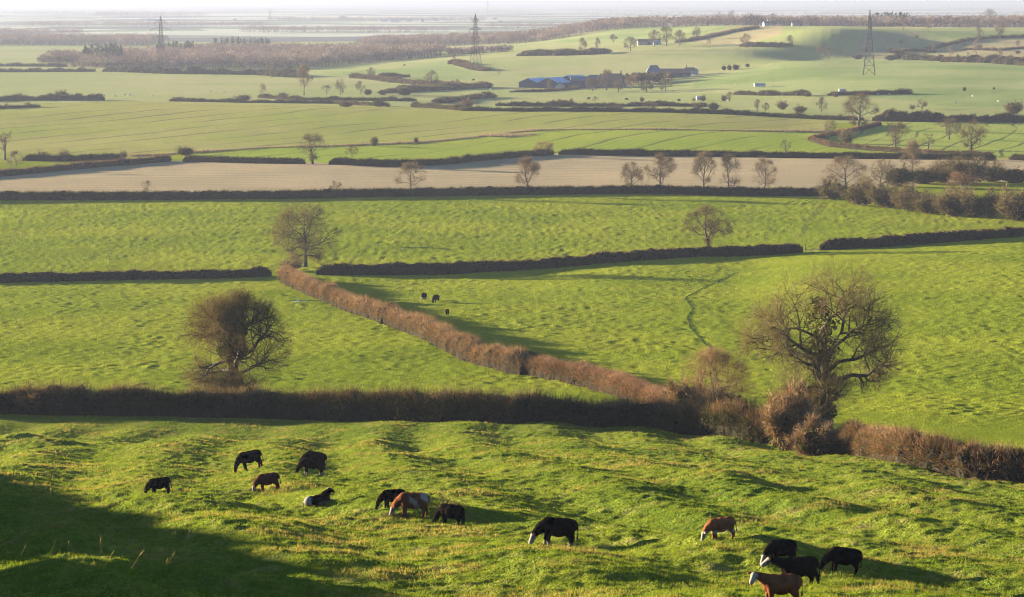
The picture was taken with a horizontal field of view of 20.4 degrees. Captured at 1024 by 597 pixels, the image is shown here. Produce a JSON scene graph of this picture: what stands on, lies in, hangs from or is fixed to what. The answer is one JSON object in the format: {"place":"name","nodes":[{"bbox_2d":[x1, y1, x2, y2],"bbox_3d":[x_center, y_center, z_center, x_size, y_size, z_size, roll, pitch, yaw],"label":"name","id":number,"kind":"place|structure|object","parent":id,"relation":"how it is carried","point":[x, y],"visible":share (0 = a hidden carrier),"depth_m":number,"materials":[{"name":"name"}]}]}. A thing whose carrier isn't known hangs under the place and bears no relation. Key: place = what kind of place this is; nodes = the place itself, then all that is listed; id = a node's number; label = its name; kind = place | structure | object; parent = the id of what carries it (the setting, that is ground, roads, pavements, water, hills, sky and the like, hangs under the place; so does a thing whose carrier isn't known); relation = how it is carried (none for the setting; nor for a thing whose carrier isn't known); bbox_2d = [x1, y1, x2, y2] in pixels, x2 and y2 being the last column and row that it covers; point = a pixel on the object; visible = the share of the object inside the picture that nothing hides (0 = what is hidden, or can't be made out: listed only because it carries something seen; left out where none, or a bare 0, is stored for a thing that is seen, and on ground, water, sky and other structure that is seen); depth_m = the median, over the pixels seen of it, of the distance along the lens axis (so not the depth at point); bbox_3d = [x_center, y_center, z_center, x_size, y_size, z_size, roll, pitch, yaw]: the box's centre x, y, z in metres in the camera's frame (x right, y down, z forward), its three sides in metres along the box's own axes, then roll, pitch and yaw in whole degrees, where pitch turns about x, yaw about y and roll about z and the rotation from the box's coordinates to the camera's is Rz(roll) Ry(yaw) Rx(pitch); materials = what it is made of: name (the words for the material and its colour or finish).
{"place":"outdoors","nodes":[
{"label":"outdoors","id":0,"kind":"place"},
{"bbox_2d":[0,4,1023,596],"bbox_3d":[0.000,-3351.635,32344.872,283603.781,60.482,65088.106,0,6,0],"label":"ground","id":1,"kind":"structure","parent":0,"point":[960,306],"depth_m":617.69,"materials":[{"name":"green plant"}]},
{"bbox_2d":[0,62,67,66],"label":"hedge","id":2,"kind":"object","parent":1,"relation":"on","point":[16,64],"visible":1,"depth_m":2677.88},
{"bbox_2d":[11,376,64,414],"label":"bush","id":3,"kind":"object","parent":1,"relation":"on","point":[30,408],"visible":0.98,"depth_m":315.50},
{"bbox_2d":[0,26,83,34],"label":"wood","id":4,"kind":"object","parent":1,"relation":"on","point":[9,30],"visible":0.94,"depth_m":5211.49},
{"bbox_2d":[0,67,96,71],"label":"hedge","id":5,"kind":"object","parent":1,"relation":"on","point":[58,69],"visible":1,"depth_m":2497.53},
{"bbox_2d":[0,92,104,100],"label":"hedge","id":6,"kind":"object","parent":1,"relation":"on","point":[53,96],"visible":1,"depth_m":1762.27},
{"bbox_2d":[36,48,104,66],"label":"wood","id":7,"kind":"object","parent":1,"relation":"on","point":[59,57],"visible":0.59,"depth_m":2698.17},
{"bbox_2d":[22,151,120,160],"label":"hedge","id":8,"kind":"object","parent":1,"relation":"on","point":[69,157],"visible":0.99,"depth_m":1114.57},
{"bbox_2d":[0,32,168,45],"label":"wood","id":9,"kind":"object","parent":1,"relation":"on","point":[80,38],"visible":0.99,"depth_m":3984.14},
{"bbox_2d":[0,153,172,176],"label":"hedge","id":10,"kind":"object","parent":1,"relation":"on","point":[120,161],"visible":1,"depth_m":1063.91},
{"bbox_2d":[81,42,122,65],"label":"pines","id":11,"kind":"object","parent":1,"relation":"on","point":[116,49],"visible":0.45,"depth_m":2755.89,"materials":[{"name":"plant"}]},
{"bbox_2d":[0,265,271,282],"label":"hedge","id":12,"kind":"object","parent":1,"relation":"on","point":[104,275],"visible":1,"depth_m":631.56,"materials":[{"name":"plant"}]},
{"bbox_2d":[23,20,268,26],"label":"wood","id":13,"kind":"object","parent":1,"relation":"on","point":[129,22],"visible":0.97,"depth_m":7042.20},
{"bbox_2d":[93,10,209,17],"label":"wood","id":14,"kind":"object","parent":1,"relation":"on","point":[134,14],"visible":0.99,"depth_m":10589.77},
{"bbox_2d":[144,477,171,493],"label":"bullock","id":15,"kind":"object","parent":1,"relation":"on","point":[154,484],"visible":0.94,"depth_m":156.63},
{"bbox_2d":[102,65,306,77],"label":"hedge","id":16,"kind":"object","parent":1,"relation":"on","point":[195,69],"visible":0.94,"depth_m":2414.50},
{"bbox_2d":[170,286,297,394],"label":"oak tree","id":17,"kind":"object","parent":1,"relation":"on","point":[226,326],"visible":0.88,"depth_m":319.68,"materials":[{"name":"brown plant"}]},
{"bbox_2d":[213,36,269,44],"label":"pines","id":18,"kind":"object","parent":1,"relation":"on","point":[243,41],"visible":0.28,"depth_m":3432.67,"materials":[{"name":"plant"}]},
{"bbox_2d":[183,154,305,163],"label":"hedge","id":19,"kind":"object","parent":1,"relation":"on","point":[243,159],"visible":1,"depth_m":1090.61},
{"bbox_2d":[234,449,263,472],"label":"bullock","id":20,"kind":"object","parent":1,"relation":"on","point":[246,457],"visible":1,"depth_m":188.16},
{"bbox_2d":[74,40,449,69],"bbox_3d":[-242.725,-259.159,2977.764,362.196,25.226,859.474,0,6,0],"label":"wood","id":21,"kind":"object","parent":1,"relation":"on","point":[251,54],"visible":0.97,"depth_m":2720.25,"materials":[{"name":"plant"}]},
{"bbox_2d":[252,472,280,491],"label":"bullock","id":22,"kind":"object","parent":1,"relation":"on","point":[262,480],"visible":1,"depth_m":153.52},
{"bbox_2d":[169,97,389,106],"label":"hedge","id":23,"kind":"object","parent":1,"relation":"on","point":[302,101],"visible":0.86,"depth_m":1711.99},
{"bbox_2d":[265,201,342,266],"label":"oak tree","id":24,"kind":"object","parent":1,"relation":"on","point":[304,242],"visible":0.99,"depth_m":664.92,"materials":[{"name":"brown plant"}]},
{"bbox_2d":[295,457,324,475],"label":"bullock","id":25,"kind":"object","parent":1,"relation":"on","point":[307,463],"visible":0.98,"depth_m":179.98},
{"bbox_2d":[297,132,328,163],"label":"bare tree","id":26,"kind":"object","parent":1,"relation":"on","point":[311,154],"visible":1,"depth_m":1078.54,"materials":[{"name":"brown plant"}]},
{"bbox_2d":[302,487,334,506],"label":"bullock","id":27,"kind":"object","parent":1,"relation":"on","point":[321,498],"visible":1,"depth_m":138.84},
{"bbox_2d":[256,93,417,100],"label":"hedge","id":28,"kind":"object","parent":1,"relation":"on","point":[331,98],"visible":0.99,"depth_m":1769.75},
{"bbox_2d":[238,24,448,32],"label":"wood","id":29,"kind":"object","parent":1,"relation":"on","point":[276,28],"visible":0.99,"depth_m":5631.84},
{"bbox_2d":[266,16,485,20],"bbox_3d":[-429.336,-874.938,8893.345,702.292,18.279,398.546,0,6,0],"label":"wood","id":30,"kind":"object","parent":1,"relation":"on","point":[360,18],"visible":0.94,"depth_m":8871.91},
{"bbox_2d":[0,376,772,443],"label":"hedge","id":31,"kind":"object","parent":1,"relation":"on","point":[736,419],"visible":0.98,"depth_m":303.35,"materials":[{"name":"plant"}]},
{"bbox_2d":[375,489,404,509],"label":"bullock","id":32,"kind":"object","parent":1,"relation":"on","point":[387,496],"visible":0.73,"depth_m":132.65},
{"bbox_2d":[0,456,796,593],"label":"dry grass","id":33,"kind":"structure","parent":1,"relation":"on","point":[135,533],"depth_m":102.13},
{"bbox_2d":[348,72,456,85],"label":"hedge","id":34,"kind":"object","parent":1,"relation":"on","point":[384,78],"visible":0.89,"depth_m":2163.23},
{"bbox_2d":[275,264,531,374],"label":"hedge","id":35,"kind":"object","parent":1,"relation":"on","point":[466,347],"visible":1,"depth_m":478.19,"materials":[{"name":"plant"}]},
{"bbox_2d":[389,492,430,518],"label":"bullock","id":36,"kind":"object","parent":1,"relation":"on","point":[412,500],"visible":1,"depth_m":130.26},
{"bbox_2d":[393,161,426,189],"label":"bare tree","id":37,"kind":"object","parent":1,"relation":"on","point":[406,167],"visible":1,"depth_m":910.24,"materials":[{"name":"brown plant"}]},
{"bbox_2d":[0,182,822,200],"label":"hedge","id":38,"kind":"object","parent":1,"relation":"on","point":[330,192],"visible":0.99,"depth_m":907.63,"materials":[{"name":"plant"}]},
{"bbox_2d":[384,80,492,92],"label":"hedge","id":39,"kind":"object","parent":1,"relation":"on","point":[447,86],"visible":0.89,"depth_m":1989.49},
{"bbox_2d":[328,148,554,166],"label":"hedge","id":40,"kind":"object","parent":1,"relation":"on","point":[395,162],"visible":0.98,"depth_m":1077.50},
{"bbox_2d":[433,503,464,525],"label":"bullock","id":41,"kind":"object","parent":1,"relation":"on","point":[445,511],"visible":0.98,"depth_m":128.47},
{"bbox_2d":[431,91,497,103],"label":"hedge","id":42,"kind":"object","parent":1,"relation":"on","point":[482,95],"visible":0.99,"depth_m":1771.39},
{"bbox_2d":[447,58,491,70],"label":"hedge","id":43,"kind":"object","parent":1,"relation":"on","point":[463,63],"visible":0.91,"depth_m":2388.19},
{"bbox_2d":[127,127,825,156],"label":"hedge","id":44,"kind":"object","parent":1,"relation":"on","point":[419,141],"visible":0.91,"depth_m":1261.63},
{"bbox_2d":[444,44,512,54],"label":"scrub","id":45,"kind":"object","parent":1,"relation":"on","point":[484,49],"visible":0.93,"depth_m":2848.05,"materials":[{"name":"plant"}]},
{"bbox_2d":[353,15,670,45],"bbox_3d":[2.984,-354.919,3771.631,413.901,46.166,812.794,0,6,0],"label":"wood","id":46,"kind":"object","parent":1,"relation":"on","point":[499,38],"visible":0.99,"depth_m":3527.40,"materials":[{"name":"plant"}]},
{"bbox_2d":[512,155,542,186],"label":"bare tree","id":47,"kind":"object","parent":1,"relation":"on","point":[531,165],"visible":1,"depth_m":915.46,"materials":[{"name":"brown plant"}]},
{"bbox_2d":[509,85,580,91],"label":"hedge","id":48,"kind":"object","parent":1,"relation":"on","point":[549,89],"visible":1,"depth_m":1957.96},
{"bbox_2d":[528,517,577,546],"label":"bullock","id":49,"kind":"object","parent":1,"relation":"on","point":[548,527],"visible":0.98,"depth_m":113.97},
{"bbox_2d":[538,77,569,87],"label":"barn","id":50,"kind":"structure","parent":1,"relation":"on","point":[543,83],"depth_m":2044.76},
{"bbox_2d":[315,242,802,274],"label":"hedge","id":51,"kind":"object","parent":1,"relation":"on","point":[458,267],"visible":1,"depth_m":662.98,"materials":[{"name":"plant"}]},
{"bbox_2d":[516,47,612,55],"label":"hedge","id":52,"kind":"object","parent":1,"relation":"on","point":[559,52],"visible":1,"depth_m":2525.36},
{"bbox_2d":[570,76,598,87],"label":"shed","id":53,"kind":"structure","parent":1,"relation":"on","point":[577,80],"depth_m":2040.37,"materials":[{"name":"metal"}]},
{"bbox_2d":[484,22,703,28],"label":"wood","id":54,"kind":"object","parent":1,"relation":"on","point":[508,25],"visible":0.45,"depth_m":6441.14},
{"bbox_2d":[523,352,672,403],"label":"hedge","id":55,"kind":"object","parent":1,"relation":"on","point":[589,376],"visible":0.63,"depth_m":382.97,"materials":[{"name":"plant"}]},
{"bbox_2d":[495,100,707,106],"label":"hedge","id":56,"kind":"object","parent":1,"relation":"on","point":[563,103],"visible":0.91,"depth_m":1680.53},
{"bbox_2d":[619,161,644,184],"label":"bare tree","id":57,"kind":"object","parent":1,"relation":"on","point":[624,171],"visible":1,"depth_m":929.07,"materials":[{"name":"brown plant"}]},
{"bbox_2d":[600,71,673,84],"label":"shelter belt","id":58,"kind":"object","parent":1,"relation":"on","point":[650,76],"visible":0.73,"depth_m":2086.72,"materials":[{"name":"plant"}]},
{"bbox_2d":[410,99,864,120],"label":"hedge","id":59,"kind":"object","parent":1,"relation":"on","point":[582,108],"visible":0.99,"depth_m":1512.34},
{"bbox_2d":[643,150,677,185],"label":"bare tree","id":60,"kind":"object","parent":1,"relation":"on","point":[660,163],"visible":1,"depth_m":922.52,"materials":[{"name":"brown plant"}]},
{"bbox_2d":[661,368,736,408],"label":"shrub","id":61,"kind":"object","parent":1,"relation":"on","point":[672,388],"visible":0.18,"depth_m":305.40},
{"bbox_2d":[688,149,717,186],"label":"bare tree","id":62,"kind":"object","parent":1,"relation":"on","point":[700,158],"visible":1,"depth_m":920.44,"materials":[{"name":"brown plant"}]},
{"bbox_2d":[680,202,736,245],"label":"oak tree","id":63,"kind":"object","parent":1,"relation":"on","point":[711,225],"visible":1,"depth_m":693.77,"materials":[{"name":"brown plant"}]},
{"bbox_2d":[674,25,758,42],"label":"hedge","id":64,"kind":"object","parent":1,"relation":"on","point":[712,34],"visible":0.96,"depth_m":2832.88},
{"bbox_2d":[676,344,758,410],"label":"thorn tree","id":65,"kind":"object","parent":1,"relation":"on","point":[710,353],"visible":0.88,"depth_m":297.62,"materials":[{"name":"brown plant"}]},
{"bbox_2d":[701,516,736,540],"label":"bullock","id":66,"kind":"object","parent":1,"relation":"on","point":[714,526],"visible":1,"depth_m":108.79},
{"bbox_2d":[692,382,766,409],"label":"shrub","id":67,"kind":"object","parent":1,"relation":"on","point":[728,396],"visible":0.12,"depth_m":294.34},
{"bbox_2d":[719,152,742,186],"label":"bare tree","id":68,"kind":"object","parent":1,"relation":"on","point":[725,158],"visible":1,"depth_m":916.53,"materials":[{"name":"brown plant"}]},
{"bbox_2d":[751,157,779,187],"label":"bare tree","id":69,"kind":"object","parent":1,"relation":"on","point":[771,180],"visible":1,"depth_m":915.76,"materials":[{"name":"brown plant"}]},
{"bbox_2d":[739,41,792,46],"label":"hedge","id":70,"kind":"object","parent":1,"relation":"on","point":[763,44],"visible":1,"depth_m":2565.72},
{"bbox_2d":[733,88,810,95],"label":"hedge","id":71,"kind":"object","parent":1,"relation":"on","point":[800,92],"visible":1,"depth_m":1799.87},
{"bbox_2d":[747,572,802,596],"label":"bullock","id":72,"kind":"object","parent":1,"relation":"on","point":[782,584],"visible":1,"depth_m":77.92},
{"bbox_2d":[558,147,996,160],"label":"hedge","id":73,"kind":"object","parent":1,"relation":"on","point":[737,153],"visible":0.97,"depth_m":1138.09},
{"bbox_2d":[760,539,796,565],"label":"bullock","id":74,"kind":"object","parent":1,"relation":"on","point":[780,547],"visible":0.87,"depth_m":102.40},
{"bbox_2d":[761,556,820,585],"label":"bullock","id":75,"kind":"object","parent":1,"relation":"on","point":[807,566],"visible":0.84,"depth_m":96.78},
{"bbox_2d":[754,371,830,450],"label":"shrub","id":76,"kind":"object","parent":1,"relation":"on","point":[783,414],"visible":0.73,"depth_m":269.79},
{"bbox_2d":[580,11,1023,14],"bbox_3d":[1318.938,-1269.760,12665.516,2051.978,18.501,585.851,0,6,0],"label":"wood","id":77,"kind":"object","parent":1,"relation":"on","point":[806,13],"visible":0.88,"depth_m":12660.84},
{"bbox_2d":[779,412,840,456],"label":"shrub","id":78,"kind":"object","parent":1,"relation":"on","point":[813,437],"visible":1,"depth_m":259.51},
{"bbox_2d":[726,253,919,430],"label":"oak tree","id":79,"kind":"object","parent":1,"relation":"on","point":[827,385],"visible":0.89,"depth_m":287.42,"materials":[{"name":"brown plant"}]},
{"bbox_2d":[812,174,848,199],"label":"shrub","id":80,"kind":"object","parent":1,"relation":"on","point":[825,192],"visible":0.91,"depth_m":891.96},
{"bbox_2d":[824,435,852,454],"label":"shrub","id":81,"kind":"object","parent":1,"relation":"on","point":[841,448],"visible":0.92,"depth_m":259.24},
{"bbox_2d":[818,546,862,574],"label":"bullock","id":82,"kind":"object","parent":1,"relation":"on","point":[837,555],"visible":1,"depth_m":102.45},
{"bbox_2d":[665,12,1023,27],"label":"wood","id":83,"kind":"object","parent":1,"relation":"on","point":[913,21],"visible":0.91,"depth_m":3293.56,"materials":[{"name":"plant"}]},
{"bbox_2d":[820,155,870,199],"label":"bare tree","id":84,"kind":"object","parent":1,"relation":"on","point":[845,162],"visible":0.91,"depth_m":892.67,"materials":[{"name":"brown plant"}]},
{"bbox_2d":[830,172,885,205],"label":"shrub","id":85,"kind":"object","parent":1,"relation":"on","point":[856,192],"visible":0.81,"depth_m":862.76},
{"bbox_2d":[841,92,880,126],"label":"bare tree","id":86,"kind":"object","parent":1,"relation":"on","point":[850,100],"visible":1,"depth_m":1372.34,"materials":[{"name":"brown plant"}]},
{"bbox_2d":[828,88,912,95],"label":"hedge","id":87,"kind":"object","parent":1,"relation":"on","point":[897,91],"visible":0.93,"depth_m":1775.49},
{"bbox_2d":[860,178,902,207],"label":"shrub","id":88,"kind":"object","parent":1,"relation":"on","point":[879,197],"visible":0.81,"depth_m":852.97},
{"bbox_2d":[869,158,901,189],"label":"bare tree","id":89,"kind":"object","parent":1,"relation":"on","point":[882,172],"visible":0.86,"depth_m":913.78,"materials":[{"name":"brown plant"}]},
{"bbox_2d":[884,122,910,146],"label":"bare tree","id":90,"kind":"object","parent":1,"relation":"on","point":[898,131],"visible":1,"depth_m":1197.19,"materials":[{"name":"brown plant"}]},
{"bbox_2d":[879,160,918,186],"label":"shrub","id":91,"kind":"object","parent":1,"relation":"on","point":[903,178],"visible":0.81,"depth_m":953.14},
{"bbox_2d":[807,121,993,155],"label":"hedge","id":92,"kind":"object","parent":1,"relation":"on","point":[817,138],"visible":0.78,"depth_m":1200.31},
{"bbox_2d":[884,180,931,210],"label":"shrub","id":93,"kind":"object","parent":1,"relation":"on","point":[901,196],"visible":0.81,"depth_m":841.86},
{"bbox_2d":[898,138,923,169],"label":"bare tree","id":94,"kind":"object","parent":1,"relation":"on","point":[912,146],"visible":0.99,"depth_m":1014.15,"materials":[{"name":"brown plant"}]},
{"bbox_2d":[892,52,943,60],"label":"hedge","id":95,"kind":"object","parent":1,"relation":"on","point":[904,55],"visible":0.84,"depth_m":2438.00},
{"bbox_2d":[819,225,1023,249],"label":"hedge","id":96,"kind":"object","parent":1,"relation":"on","point":[891,240],"visible":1,"depth_m":702.03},
{"bbox_2d":[905,190,942,213],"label":"shrub","id":97,"kind":"object","parent":1,"relation":"on","point":[923,205],"visible":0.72,"depth_m":833.03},
{"bbox_2d":[907,166,942,183],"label":"shrub","id":98,"kind":"object","parent":1,"relation":"on","point":[925,176],"visible":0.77,"depth_m":968.95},
{"bbox_2d":[832,416,1023,482],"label":"hedge","id":99,"kind":"object","parent":1,"relation":"on","point":[924,451],"visible":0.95,"depth_m":230.28,"materials":[{"name":"plant"}]},
{"bbox_2d":[916,158,956,182],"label":"shrub","id":100,"kind":"object","parent":1,"relation":"on","point":[939,168],"visible":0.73,"depth_m":976.22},
{"bbox_2d":[872,107,1023,122],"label":"hedge","id":101,"kind":"object","parent":1,"relation":"on","point":[892,115],"visible":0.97,"depth_m":1454.88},
{"bbox_2d":[926,184,970,216],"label":"shrub","id":102,"kind":"object","parent":1,"relation":"on","point":[947,204],"visible":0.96,"depth_m":821.51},
{"bbox_2d":[923,36,984,49],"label":"hedge","id":103,"kind":"object","parent":1,"relation":"on","point":[957,41],"visible":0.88,"depth_m":2651.82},
{"bbox_2d":[936,154,990,183],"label":"shrub","id":104,"kind":"object","parent":1,"relation":"on","point":[968,167],"visible":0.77,"depth_m":969.00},
{"bbox_2d":[946,171,980,193],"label":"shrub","id":105,"kind":"object","parent":1,"relation":"on","point":[961,177],"visible":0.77,"depth_m":892.49,"materials":[{"name":"brown plant"}]},
{"bbox_2d":[956,117,988,150],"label":"bare tree","id":106,"kind":"object","parent":1,"relation":"on","point":[979,134],"visible":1,"depth_m":1143.85,"materials":[{"name":"brown plant"}]},
{"bbox_2d":[956,188,989,216],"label":"shrub","id":107,"kind":"object","parent":1,"relation":"on","point":[972,205],"visible":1,"depth_m":816.91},
{"bbox_2d":[940,52,1023,65],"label":"hedge","id":108,"kind":"object","parent":1,"relation":"on","point":[1004,60],"visible":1,"depth_m":2310.72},
{"bbox_2d":[979,185,1003,217],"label":"shrub","id":109,"kind":"object","parent":1,"relation":"on","point":[991,202],"visible":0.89,"depth_m":815.75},
{"bbox_2d":[979,157,1006,181],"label":"shrub","id":110,"kind":"object","parent":1,"relation":"on","point":[991,175],"visible":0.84,"depth_m":980.13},
{"bbox_2d":[992,181,1023,221],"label":"shrub","id":111,"kind":"object","parent":1,"relation":"on","point":[1008,207],"visible":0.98,"depth_m":804.93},
{"bbox_2d":[995,165,1023,182],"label":"shrub","id":112,"kind":"object","parent":1,"relation":"on","point":[1012,175],"visible":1,"depth_m":976.42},
{"bbox_2d":[0,0,1023,3],"label":"sky","id":113,"kind":"structure","parent":0,"point":[1,1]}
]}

